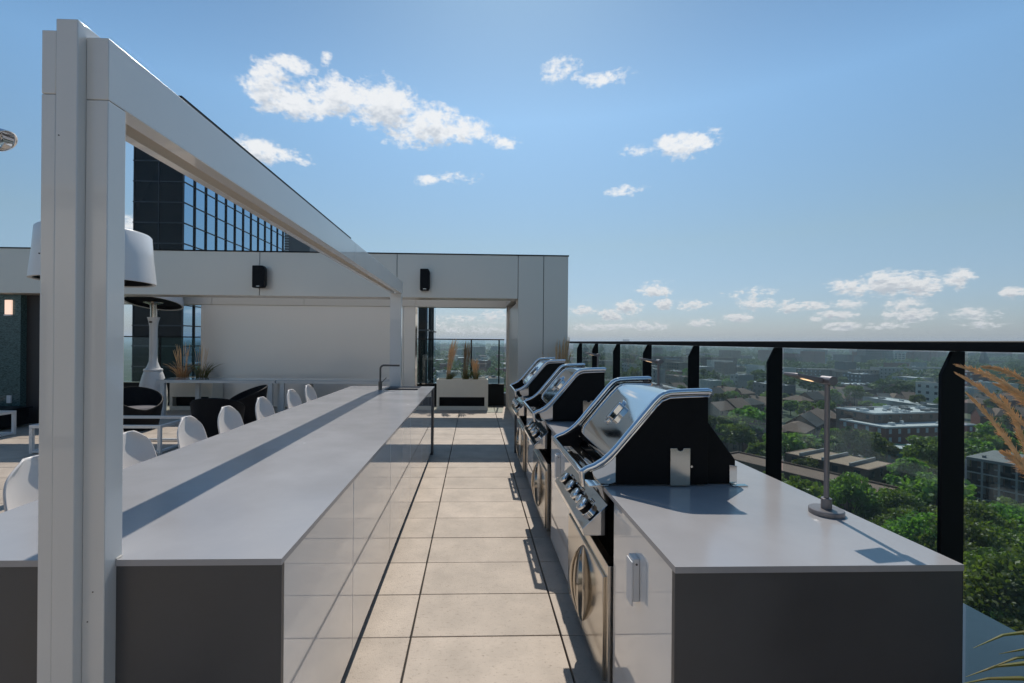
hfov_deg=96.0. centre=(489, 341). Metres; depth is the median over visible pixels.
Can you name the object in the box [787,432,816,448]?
tree
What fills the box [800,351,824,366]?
building
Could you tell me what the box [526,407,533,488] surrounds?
cabinet door
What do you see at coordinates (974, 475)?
window
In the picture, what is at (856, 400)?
town house
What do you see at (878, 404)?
tree
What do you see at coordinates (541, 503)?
steel door
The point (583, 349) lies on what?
building
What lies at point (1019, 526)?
tree
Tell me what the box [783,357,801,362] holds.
building
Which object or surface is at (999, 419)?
tree
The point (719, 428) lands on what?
tree
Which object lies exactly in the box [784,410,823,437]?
town house
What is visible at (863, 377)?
building
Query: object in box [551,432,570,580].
cabinet door
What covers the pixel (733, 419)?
tree
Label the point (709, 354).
building
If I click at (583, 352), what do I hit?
building
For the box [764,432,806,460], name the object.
tree
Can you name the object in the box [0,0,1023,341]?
sky
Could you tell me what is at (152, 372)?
patio heater
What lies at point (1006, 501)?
tree
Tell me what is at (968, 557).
tree
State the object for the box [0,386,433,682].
bar counter
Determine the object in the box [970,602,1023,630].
tree
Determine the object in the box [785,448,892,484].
row house
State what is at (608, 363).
apartment block
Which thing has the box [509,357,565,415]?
gas grill
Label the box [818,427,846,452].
tree
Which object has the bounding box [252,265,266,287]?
wall speaker
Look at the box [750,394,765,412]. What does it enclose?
town house
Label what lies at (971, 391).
building
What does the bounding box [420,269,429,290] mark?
wall speaker
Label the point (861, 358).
apartment block
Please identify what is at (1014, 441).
tree
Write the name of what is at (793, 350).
building
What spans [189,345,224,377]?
grass tuft
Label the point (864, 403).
tree
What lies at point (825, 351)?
building
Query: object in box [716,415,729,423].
tree
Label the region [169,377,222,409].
planter
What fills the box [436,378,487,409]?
planter
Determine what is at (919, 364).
building
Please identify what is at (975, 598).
tree
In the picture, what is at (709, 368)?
building
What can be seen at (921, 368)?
apartment block
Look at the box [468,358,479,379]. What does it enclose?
grass tuft
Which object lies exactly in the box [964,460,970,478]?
tree
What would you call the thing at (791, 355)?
building
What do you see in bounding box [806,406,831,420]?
town house
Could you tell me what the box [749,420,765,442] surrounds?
town house
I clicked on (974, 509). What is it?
tree
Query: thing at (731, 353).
building
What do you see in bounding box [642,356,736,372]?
apartment block
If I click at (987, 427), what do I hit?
tree
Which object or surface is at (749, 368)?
building
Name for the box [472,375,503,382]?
building
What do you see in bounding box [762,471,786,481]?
tree
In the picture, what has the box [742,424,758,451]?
town house
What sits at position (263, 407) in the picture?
bar stool
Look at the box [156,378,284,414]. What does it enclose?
long table
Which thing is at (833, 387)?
town house
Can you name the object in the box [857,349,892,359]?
office tower
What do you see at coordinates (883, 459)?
tree
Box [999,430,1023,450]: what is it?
tree
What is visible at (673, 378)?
building
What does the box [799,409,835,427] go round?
town house
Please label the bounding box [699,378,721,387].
building
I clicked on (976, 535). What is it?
tree
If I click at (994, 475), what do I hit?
apartment block
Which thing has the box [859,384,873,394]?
town house
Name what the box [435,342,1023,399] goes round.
woods
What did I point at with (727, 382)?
tree
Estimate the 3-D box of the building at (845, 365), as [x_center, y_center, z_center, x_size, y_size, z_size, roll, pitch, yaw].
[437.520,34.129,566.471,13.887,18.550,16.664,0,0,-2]
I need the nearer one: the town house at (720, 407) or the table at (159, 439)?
the table at (159, 439)
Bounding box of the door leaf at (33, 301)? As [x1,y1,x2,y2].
[26,295,39,422]
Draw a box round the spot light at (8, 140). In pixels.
[0,128,17,151]
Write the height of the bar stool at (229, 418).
1.083 m
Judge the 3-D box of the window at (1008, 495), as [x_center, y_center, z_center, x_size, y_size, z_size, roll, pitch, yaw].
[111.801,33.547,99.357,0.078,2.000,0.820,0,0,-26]
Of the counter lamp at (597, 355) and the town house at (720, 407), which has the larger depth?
the town house at (720, 407)
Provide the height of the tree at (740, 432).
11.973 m
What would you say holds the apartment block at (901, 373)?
on the ground at (786, 416)
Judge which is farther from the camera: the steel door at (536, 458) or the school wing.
the school wing
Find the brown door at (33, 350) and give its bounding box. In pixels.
[26,295,39,422]
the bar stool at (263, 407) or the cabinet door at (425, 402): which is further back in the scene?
the cabinet door at (425, 402)
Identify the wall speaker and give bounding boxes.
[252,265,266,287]
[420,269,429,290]
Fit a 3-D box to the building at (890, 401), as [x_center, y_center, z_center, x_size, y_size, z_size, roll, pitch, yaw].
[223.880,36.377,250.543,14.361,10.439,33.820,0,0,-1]
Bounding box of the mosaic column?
[0,294,26,405]
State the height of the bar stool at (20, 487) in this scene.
1.083 m
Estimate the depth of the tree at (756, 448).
134.88 m
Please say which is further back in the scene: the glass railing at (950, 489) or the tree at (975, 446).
the tree at (975, 446)
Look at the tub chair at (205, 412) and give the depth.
7.27 m
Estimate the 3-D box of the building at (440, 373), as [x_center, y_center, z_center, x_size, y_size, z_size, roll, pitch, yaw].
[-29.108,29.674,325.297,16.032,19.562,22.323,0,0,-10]
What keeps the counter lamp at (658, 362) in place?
on the grill counter at (762, 578)
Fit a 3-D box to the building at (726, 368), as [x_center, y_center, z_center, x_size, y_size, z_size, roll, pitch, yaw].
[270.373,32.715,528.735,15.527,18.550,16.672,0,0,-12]
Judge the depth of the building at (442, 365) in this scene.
424.31 m
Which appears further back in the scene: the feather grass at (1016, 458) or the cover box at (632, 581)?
the cover box at (632, 581)
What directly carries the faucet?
on the bar counter at (258, 551)
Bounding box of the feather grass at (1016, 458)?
[953,364,1023,682]
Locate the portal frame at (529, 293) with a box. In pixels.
[0,247,568,418]
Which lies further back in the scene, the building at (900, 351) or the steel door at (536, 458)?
the building at (900, 351)
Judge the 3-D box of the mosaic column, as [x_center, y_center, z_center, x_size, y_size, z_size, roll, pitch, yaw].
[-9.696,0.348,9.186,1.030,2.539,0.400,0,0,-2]
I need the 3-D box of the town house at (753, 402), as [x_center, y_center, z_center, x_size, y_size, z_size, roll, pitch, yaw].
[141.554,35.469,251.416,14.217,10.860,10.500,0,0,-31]
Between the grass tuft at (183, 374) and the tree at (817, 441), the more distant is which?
the tree at (817, 441)
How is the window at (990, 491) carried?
in the apartment block at (994, 475)
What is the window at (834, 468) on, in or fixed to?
in the row house at (873, 469)
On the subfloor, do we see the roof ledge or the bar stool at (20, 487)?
the roof ledge
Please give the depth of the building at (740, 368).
652.74 m
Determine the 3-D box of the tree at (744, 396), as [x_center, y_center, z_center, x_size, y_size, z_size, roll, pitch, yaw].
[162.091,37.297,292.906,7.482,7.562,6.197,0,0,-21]
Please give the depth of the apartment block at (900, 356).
810.09 m
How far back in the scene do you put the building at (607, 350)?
1210.49 m
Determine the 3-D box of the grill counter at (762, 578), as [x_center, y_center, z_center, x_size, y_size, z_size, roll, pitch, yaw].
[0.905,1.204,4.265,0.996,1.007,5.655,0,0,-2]
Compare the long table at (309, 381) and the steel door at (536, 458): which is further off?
the long table at (309, 381)
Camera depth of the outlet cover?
8.97 m
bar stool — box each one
[3,455,38,510]
[123,431,156,468]
[177,416,206,447]
[217,406,243,433]
[255,397,274,419]
[286,389,301,408]
[305,385,316,401]
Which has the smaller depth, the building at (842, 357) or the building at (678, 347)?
the building at (842, 357)
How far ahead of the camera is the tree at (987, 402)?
258.00 m
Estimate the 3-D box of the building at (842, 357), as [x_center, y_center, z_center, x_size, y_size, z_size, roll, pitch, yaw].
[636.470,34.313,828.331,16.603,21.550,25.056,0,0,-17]
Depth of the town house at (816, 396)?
277.99 m
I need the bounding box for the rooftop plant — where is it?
[284,233,317,251]
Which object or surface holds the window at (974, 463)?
in the apartment block at (994, 475)
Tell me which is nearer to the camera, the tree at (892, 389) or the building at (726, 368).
the tree at (892, 389)
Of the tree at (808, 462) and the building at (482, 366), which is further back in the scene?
the building at (482, 366)
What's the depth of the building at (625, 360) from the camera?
593.80 m
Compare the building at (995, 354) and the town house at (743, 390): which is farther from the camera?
the building at (995, 354)
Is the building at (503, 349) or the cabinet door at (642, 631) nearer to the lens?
the cabinet door at (642, 631)
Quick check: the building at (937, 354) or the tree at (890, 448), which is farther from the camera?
the building at (937, 354)
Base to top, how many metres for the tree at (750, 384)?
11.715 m
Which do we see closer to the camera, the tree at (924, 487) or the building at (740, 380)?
the tree at (924, 487)
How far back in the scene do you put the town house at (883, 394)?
285.81 m
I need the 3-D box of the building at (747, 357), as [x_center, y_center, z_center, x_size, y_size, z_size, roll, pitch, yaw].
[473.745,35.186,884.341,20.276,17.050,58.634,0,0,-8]
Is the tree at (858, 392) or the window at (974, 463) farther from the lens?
the tree at (858, 392)
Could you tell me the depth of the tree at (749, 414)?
173.80 m
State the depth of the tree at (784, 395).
297.37 m
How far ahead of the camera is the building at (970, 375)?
373.52 m
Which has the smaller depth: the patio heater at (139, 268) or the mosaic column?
the patio heater at (139, 268)
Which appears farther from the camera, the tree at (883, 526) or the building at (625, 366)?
the building at (625, 366)
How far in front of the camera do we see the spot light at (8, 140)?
5.04 m
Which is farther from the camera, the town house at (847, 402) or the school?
the school
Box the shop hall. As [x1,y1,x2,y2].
[838,382,894,393]
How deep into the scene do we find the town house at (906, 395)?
281.97 m
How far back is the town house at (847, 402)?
287.17 m
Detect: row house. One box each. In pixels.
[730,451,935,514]
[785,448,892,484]
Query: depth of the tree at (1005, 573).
51.71 m
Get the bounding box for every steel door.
[515,420,520,460]
[516,425,523,469]
[531,449,539,508]
[534,459,546,527]
[568,513,585,628]
[576,541,605,680]
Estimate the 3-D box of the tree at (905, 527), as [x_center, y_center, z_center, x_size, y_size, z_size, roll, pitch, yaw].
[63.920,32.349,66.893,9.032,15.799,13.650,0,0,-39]
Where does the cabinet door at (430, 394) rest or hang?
in the bar counter at (258, 551)
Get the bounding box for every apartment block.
[582,359,612,367]
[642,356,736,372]
[836,405,937,428]
[839,419,975,443]
[849,368,878,373]
[854,355,879,365]
[870,366,911,379]
[893,353,905,359]
[900,369,929,375]
[906,366,941,369]
[965,450,1023,504]
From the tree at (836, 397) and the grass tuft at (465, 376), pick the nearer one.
the grass tuft at (465, 376)
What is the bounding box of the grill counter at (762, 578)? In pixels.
[514,389,963,682]
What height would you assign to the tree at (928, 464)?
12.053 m
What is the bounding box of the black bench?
[0,406,32,428]
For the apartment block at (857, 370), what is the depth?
494.26 m
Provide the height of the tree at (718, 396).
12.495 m
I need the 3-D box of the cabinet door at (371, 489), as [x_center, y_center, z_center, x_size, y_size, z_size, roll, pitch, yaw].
[-0.739,1.165,2.928,0.020,0.908,1.054,0,0,-2]
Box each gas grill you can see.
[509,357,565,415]
[523,363,605,448]
[552,376,747,535]
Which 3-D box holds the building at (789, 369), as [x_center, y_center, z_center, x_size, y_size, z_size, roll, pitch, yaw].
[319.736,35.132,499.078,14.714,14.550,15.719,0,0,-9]
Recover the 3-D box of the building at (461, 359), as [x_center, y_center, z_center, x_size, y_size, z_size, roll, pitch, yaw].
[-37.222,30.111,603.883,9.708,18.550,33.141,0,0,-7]
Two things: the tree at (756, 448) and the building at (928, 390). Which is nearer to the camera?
the tree at (756, 448)
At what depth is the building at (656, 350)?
1175.76 m
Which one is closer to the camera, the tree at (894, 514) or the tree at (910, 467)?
the tree at (894, 514)
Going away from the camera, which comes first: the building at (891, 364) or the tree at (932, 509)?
the tree at (932, 509)
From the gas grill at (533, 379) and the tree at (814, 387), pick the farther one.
the tree at (814, 387)
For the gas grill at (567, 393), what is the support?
on the grill counter at (762, 578)
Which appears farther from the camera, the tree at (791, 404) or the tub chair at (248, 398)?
the tree at (791, 404)
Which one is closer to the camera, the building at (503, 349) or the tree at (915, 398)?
the tree at (915, 398)
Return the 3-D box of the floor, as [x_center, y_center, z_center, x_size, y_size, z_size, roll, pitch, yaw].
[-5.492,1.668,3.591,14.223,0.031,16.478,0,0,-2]
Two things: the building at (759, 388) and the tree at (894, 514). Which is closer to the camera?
the tree at (894, 514)
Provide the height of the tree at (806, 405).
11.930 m
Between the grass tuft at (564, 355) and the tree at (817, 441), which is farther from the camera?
the tree at (817, 441)
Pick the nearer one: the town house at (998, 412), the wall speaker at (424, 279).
the wall speaker at (424, 279)
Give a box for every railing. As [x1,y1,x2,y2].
[123,336,503,404]
[568,341,1023,657]
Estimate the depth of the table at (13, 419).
8.04 m
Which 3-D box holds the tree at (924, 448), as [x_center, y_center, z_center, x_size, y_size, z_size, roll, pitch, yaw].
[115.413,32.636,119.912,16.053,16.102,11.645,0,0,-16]
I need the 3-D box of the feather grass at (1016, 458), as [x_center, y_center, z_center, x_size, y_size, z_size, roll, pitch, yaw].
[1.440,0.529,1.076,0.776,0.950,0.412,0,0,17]
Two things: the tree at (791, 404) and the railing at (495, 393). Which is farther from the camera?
the tree at (791, 404)
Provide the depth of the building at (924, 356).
761.80 m
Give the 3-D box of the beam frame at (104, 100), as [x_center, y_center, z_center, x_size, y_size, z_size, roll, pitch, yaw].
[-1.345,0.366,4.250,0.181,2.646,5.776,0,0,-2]
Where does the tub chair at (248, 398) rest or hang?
on the floor
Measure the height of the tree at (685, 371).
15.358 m
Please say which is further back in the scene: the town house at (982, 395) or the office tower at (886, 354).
the office tower at (886, 354)
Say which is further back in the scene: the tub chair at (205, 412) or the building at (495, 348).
the building at (495, 348)
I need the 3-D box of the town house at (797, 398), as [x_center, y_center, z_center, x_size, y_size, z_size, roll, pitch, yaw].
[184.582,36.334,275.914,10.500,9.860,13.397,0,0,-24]
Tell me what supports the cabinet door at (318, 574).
in the bar counter at (258, 551)
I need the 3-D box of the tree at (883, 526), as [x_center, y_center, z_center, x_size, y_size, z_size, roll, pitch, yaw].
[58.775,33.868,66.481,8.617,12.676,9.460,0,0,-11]
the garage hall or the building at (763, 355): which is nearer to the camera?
the garage hall
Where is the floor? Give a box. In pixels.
[0,405,604,682]
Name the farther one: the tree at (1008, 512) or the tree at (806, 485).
the tree at (806, 485)
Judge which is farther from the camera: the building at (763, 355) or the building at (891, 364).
the building at (763, 355)
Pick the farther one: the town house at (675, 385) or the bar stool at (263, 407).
the town house at (675, 385)
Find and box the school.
[796,368,844,376]
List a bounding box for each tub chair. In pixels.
[123,386,163,430]
[190,398,244,437]
[230,385,267,424]
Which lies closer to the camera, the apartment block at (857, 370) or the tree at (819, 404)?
the tree at (819, 404)
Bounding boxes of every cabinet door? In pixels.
[283,482,353,682]
[352,439,390,651]
[390,415,410,554]
[410,403,421,503]
[422,396,427,472]
[428,391,431,457]
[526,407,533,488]
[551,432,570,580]
[613,503,671,682]
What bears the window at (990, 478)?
in the apartment block at (994, 475)
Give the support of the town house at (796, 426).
on the ground at (786, 416)
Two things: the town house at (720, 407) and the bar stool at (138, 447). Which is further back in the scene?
the town house at (720, 407)
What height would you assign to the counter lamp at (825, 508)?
0.574 m
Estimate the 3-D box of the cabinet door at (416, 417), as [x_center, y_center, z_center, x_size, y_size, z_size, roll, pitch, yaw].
[-0.808,1.164,5.041,0.020,0.908,1.004,0,0,-2]
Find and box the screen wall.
[201,305,417,406]
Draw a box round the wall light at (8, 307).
[4,300,12,315]
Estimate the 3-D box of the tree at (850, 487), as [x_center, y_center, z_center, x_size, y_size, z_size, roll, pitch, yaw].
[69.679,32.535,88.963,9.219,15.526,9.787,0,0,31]
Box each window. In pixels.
[832,465,837,471]
[972,460,976,467]
[972,473,976,479]
[988,463,992,470]
[988,476,992,482]
[988,489,992,495]
[1005,466,1010,473]
[1005,479,1010,486]
[1005,492,1010,497]
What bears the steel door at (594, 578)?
in the grill counter at (762, 578)
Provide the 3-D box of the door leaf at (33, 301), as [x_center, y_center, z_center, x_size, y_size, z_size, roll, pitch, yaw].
[-8.595,0.358,9.207,1.168,2.539,0.130,0,0,-2]
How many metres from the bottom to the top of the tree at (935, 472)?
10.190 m
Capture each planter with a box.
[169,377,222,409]
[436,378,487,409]
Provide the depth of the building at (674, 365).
506.97 m
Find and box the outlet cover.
[6,395,11,402]
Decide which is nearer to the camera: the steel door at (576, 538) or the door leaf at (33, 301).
the steel door at (576, 538)
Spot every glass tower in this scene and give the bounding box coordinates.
[131,146,284,380]
[418,308,435,382]
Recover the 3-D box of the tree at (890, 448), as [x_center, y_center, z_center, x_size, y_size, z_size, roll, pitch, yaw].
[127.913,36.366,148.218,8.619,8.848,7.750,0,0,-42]
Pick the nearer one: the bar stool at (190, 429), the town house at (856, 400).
the bar stool at (190, 429)
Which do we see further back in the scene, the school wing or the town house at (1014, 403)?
the school wing
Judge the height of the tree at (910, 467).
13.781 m
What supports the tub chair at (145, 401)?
on the floor
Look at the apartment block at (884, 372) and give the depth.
489.29 m
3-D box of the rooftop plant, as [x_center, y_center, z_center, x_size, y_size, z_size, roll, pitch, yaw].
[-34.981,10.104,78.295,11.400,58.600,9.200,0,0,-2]
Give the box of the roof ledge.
[504,392,1023,682]
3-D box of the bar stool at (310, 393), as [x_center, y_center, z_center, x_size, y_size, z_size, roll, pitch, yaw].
[-2.280,1.142,6.349,0.520,1.083,0.436,0,0,-1]
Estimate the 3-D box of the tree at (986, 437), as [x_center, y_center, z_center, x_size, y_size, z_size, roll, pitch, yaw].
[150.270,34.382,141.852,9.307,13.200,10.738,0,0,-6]
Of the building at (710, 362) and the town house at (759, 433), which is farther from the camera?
the building at (710, 362)
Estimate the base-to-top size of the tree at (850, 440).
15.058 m
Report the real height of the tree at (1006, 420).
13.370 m
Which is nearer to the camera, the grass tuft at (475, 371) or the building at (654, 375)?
the grass tuft at (475, 371)
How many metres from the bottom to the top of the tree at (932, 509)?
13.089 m
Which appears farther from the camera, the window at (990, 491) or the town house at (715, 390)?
the town house at (715, 390)
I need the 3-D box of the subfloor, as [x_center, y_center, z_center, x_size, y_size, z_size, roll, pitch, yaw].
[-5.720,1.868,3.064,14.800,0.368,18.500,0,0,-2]
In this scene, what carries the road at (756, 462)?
on the ground at (786, 416)
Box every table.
[0,410,16,436]
[29,415,184,453]
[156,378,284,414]
[276,378,389,411]
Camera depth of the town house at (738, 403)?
241.39 m
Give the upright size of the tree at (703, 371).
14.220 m
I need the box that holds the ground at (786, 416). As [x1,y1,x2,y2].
[123,339,1015,480]
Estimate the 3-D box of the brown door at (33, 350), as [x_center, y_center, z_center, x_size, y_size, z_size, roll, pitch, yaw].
[-8.595,0.358,9.207,1.168,2.539,0.130,0,0,-2]
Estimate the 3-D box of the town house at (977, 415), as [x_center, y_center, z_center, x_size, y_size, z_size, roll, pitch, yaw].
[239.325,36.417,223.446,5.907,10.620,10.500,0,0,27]
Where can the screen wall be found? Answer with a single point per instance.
(274, 341)
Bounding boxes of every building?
[436,370,460,382]
[440,363,452,369]
[451,349,460,354]
[457,357,463,364]
[469,347,485,358]
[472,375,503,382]
[473,359,490,368]
[474,363,486,371]
[491,346,497,355]
[500,347,505,353]
[573,347,589,351]
[582,351,591,356]
[604,349,613,352]
[620,358,633,362]
[622,363,636,372]
[624,354,641,359]
[642,367,665,383]
[652,347,662,354]
[664,361,687,369]
[665,369,682,374]
[665,374,687,386]
[672,346,684,350]
[699,353,718,355]
[699,366,713,374]
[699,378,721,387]
[707,360,732,366]
[714,362,735,374]
[719,350,740,358]
[730,373,753,391]
[737,366,744,371]
[741,355,751,358]
[746,365,764,377]
[753,381,795,397]
[758,350,771,361]
[782,367,795,373]
[783,353,799,357]
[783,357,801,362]
[785,349,806,353]
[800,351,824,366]
[803,350,826,362]
[833,354,851,361]
[834,361,855,369]
[842,372,879,382]
[862,397,937,407]
[883,363,908,366]
[892,376,933,381]
[895,350,911,352]
[895,361,926,366]
[906,352,930,361]
[909,351,945,357]
[915,381,937,402]
[965,370,989,386]
[965,387,985,397]
[972,380,1018,393]
[980,352,1011,357]
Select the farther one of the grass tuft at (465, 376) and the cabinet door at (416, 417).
the grass tuft at (465, 376)
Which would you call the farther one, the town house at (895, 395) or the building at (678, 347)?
the building at (678, 347)
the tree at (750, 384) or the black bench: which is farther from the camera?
the tree at (750, 384)
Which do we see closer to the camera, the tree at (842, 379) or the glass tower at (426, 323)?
the glass tower at (426, 323)
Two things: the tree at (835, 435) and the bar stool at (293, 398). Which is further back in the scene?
the tree at (835, 435)
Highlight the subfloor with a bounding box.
[168,404,573,682]
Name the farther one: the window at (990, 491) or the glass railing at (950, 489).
the window at (990, 491)
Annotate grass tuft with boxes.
[163,342,196,377]
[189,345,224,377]
[446,339,459,378]
[459,341,472,378]
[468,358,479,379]
[555,337,571,363]
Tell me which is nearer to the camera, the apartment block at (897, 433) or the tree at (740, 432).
the tree at (740, 432)
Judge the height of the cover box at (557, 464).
0.180 m
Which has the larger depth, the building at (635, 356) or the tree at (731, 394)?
the building at (635, 356)
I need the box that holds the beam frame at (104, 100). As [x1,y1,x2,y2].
[37,19,402,682]
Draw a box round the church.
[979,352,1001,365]
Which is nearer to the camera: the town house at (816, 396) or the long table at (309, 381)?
the long table at (309, 381)
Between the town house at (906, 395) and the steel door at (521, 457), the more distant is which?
the town house at (906, 395)
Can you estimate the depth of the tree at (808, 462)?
122.15 m
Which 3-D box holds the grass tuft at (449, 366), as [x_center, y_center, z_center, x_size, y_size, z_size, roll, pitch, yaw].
[-0.911,0.457,11.609,0.461,1.076,0.552,0,0,-2]
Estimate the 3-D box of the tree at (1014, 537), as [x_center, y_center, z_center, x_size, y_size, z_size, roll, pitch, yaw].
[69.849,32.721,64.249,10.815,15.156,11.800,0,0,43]
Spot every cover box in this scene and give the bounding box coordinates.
[555,453,559,478]
[626,553,639,605]
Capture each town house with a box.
[669,381,687,388]
[708,399,733,417]
[709,386,723,401]
[712,425,727,448]
[717,385,740,397]
[724,396,749,408]
[725,421,741,451]
[738,387,754,395]
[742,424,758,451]
[744,396,765,411]
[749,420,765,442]
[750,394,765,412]
[759,418,786,432]
[782,393,813,410]
[783,418,814,434]
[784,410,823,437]
[799,390,823,407]
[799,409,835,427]
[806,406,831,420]
[818,389,838,408]
[830,385,844,389]
[837,388,862,406]
[838,391,851,406]
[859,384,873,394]
[872,391,890,396]
[890,392,905,398]
[899,391,914,399]
[965,396,985,412]
[969,405,995,423]
[972,392,1009,402]
[992,406,1010,430]
[996,392,1019,406]
[1005,405,1023,430]
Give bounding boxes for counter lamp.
[586,352,599,366]
[639,358,662,383]
[784,372,844,518]
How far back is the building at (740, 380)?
369.57 m
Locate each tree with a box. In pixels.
[682,368,687,375]
[699,368,706,376]
[708,415,721,426]
[712,393,729,401]
[714,424,729,443]
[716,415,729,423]
[720,423,758,451]
[721,378,734,386]
[724,390,740,398]
[725,415,752,427]
[727,407,765,431]
[739,394,748,398]
[746,380,753,390]
[746,442,765,456]
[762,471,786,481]
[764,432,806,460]
[782,393,788,398]
[782,400,798,415]
[784,475,823,498]
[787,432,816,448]
[791,456,819,467]
[795,400,815,414]
[806,434,823,448]
[811,383,818,390]
[816,400,835,409]
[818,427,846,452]
[829,471,883,520]
[830,388,843,404]
[837,377,848,381]
[837,426,862,454]
[843,385,865,405]
[843,429,888,458]
[856,486,926,522]
[858,400,873,406]
[866,451,886,461]
[867,506,917,525]
[873,403,886,405]
[878,441,900,460]
[880,525,926,547]
[882,457,929,486]
[883,510,936,549]
[887,385,902,392]
[893,456,937,477]
[897,471,976,510]
[899,435,969,466]
[909,394,926,402]
[913,516,1012,554]
[919,502,966,517]
[924,467,937,476]
[930,498,1023,533]
[963,545,1023,620]
[963,546,1020,576]
[963,575,1023,630]
[964,431,1002,454]
[964,437,998,457]
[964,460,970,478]
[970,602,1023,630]
[973,421,1015,439]
[978,520,1023,559]
[982,398,1003,407]
[985,501,1023,525]
[988,496,1023,507]
[993,416,1010,426]
[996,437,1023,451]
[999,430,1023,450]
[1002,407,1022,430]
[1012,522,1023,533]
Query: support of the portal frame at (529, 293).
on the floor
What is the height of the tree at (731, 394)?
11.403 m
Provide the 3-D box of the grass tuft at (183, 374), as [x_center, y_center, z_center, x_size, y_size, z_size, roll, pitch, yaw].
[-7.434,0.477,11.196,0.739,0.922,0.928,0,0,-2]
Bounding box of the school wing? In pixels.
[824,370,854,377]
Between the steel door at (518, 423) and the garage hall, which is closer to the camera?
the steel door at (518, 423)
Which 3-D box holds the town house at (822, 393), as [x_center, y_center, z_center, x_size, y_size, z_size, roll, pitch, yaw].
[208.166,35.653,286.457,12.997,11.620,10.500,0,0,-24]
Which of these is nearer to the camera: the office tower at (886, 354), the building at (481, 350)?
the office tower at (886, 354)
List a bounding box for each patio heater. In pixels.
[27,221,156,432]
[124,297,183,408]
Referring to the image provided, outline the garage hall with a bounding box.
[862,442,910,462]
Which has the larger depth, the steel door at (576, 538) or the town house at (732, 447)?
the town house at (732, 447)
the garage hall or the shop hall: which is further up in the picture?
the shop hall
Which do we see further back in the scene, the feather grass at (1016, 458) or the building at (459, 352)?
the building at (459, 352)
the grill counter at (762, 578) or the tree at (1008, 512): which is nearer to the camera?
the grill counter at (762, 578)
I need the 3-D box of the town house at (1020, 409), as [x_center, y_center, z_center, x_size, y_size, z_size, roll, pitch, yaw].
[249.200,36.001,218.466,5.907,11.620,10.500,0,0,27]
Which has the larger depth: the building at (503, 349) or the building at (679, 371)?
the building at (503, 349)
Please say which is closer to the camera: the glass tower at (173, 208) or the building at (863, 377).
the glass tower at (173, 208)
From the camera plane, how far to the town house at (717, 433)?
166.69 m
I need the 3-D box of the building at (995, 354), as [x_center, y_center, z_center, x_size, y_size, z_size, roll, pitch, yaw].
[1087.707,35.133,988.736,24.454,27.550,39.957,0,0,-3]
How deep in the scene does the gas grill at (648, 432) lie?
2.23 m
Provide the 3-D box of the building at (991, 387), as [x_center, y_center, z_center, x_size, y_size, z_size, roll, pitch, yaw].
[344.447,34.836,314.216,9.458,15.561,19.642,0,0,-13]
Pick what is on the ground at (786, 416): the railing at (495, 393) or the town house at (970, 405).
the town house at (970, 405)
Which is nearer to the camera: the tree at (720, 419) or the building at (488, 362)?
the tree at (720, 419)
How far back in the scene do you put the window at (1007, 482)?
99.31 m
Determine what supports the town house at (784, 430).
on the ground at (786, 416)
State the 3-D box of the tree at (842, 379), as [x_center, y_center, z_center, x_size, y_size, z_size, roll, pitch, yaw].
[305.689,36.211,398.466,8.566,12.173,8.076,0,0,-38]
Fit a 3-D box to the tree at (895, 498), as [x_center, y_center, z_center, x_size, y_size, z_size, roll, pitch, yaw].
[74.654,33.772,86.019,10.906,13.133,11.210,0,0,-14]
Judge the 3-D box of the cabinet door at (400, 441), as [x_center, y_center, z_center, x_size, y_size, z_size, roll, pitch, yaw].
[-0.774,1.164,3.997,0.020,0.908,1.074,0,0,-2]
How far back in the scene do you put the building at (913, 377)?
434.13 m
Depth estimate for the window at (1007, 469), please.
99.33 m
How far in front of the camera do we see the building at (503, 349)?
1051.44 m
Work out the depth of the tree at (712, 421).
169.14 m
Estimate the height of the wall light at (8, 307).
0.310 m
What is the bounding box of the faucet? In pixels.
[378,364,399,389]
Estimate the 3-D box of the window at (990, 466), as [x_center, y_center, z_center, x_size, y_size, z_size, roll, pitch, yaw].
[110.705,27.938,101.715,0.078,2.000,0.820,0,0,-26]
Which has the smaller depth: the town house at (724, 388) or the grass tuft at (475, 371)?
the grass tuft at (475, 371)
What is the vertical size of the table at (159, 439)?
0.420 m
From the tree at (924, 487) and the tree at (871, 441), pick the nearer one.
the tree at (924, 487)

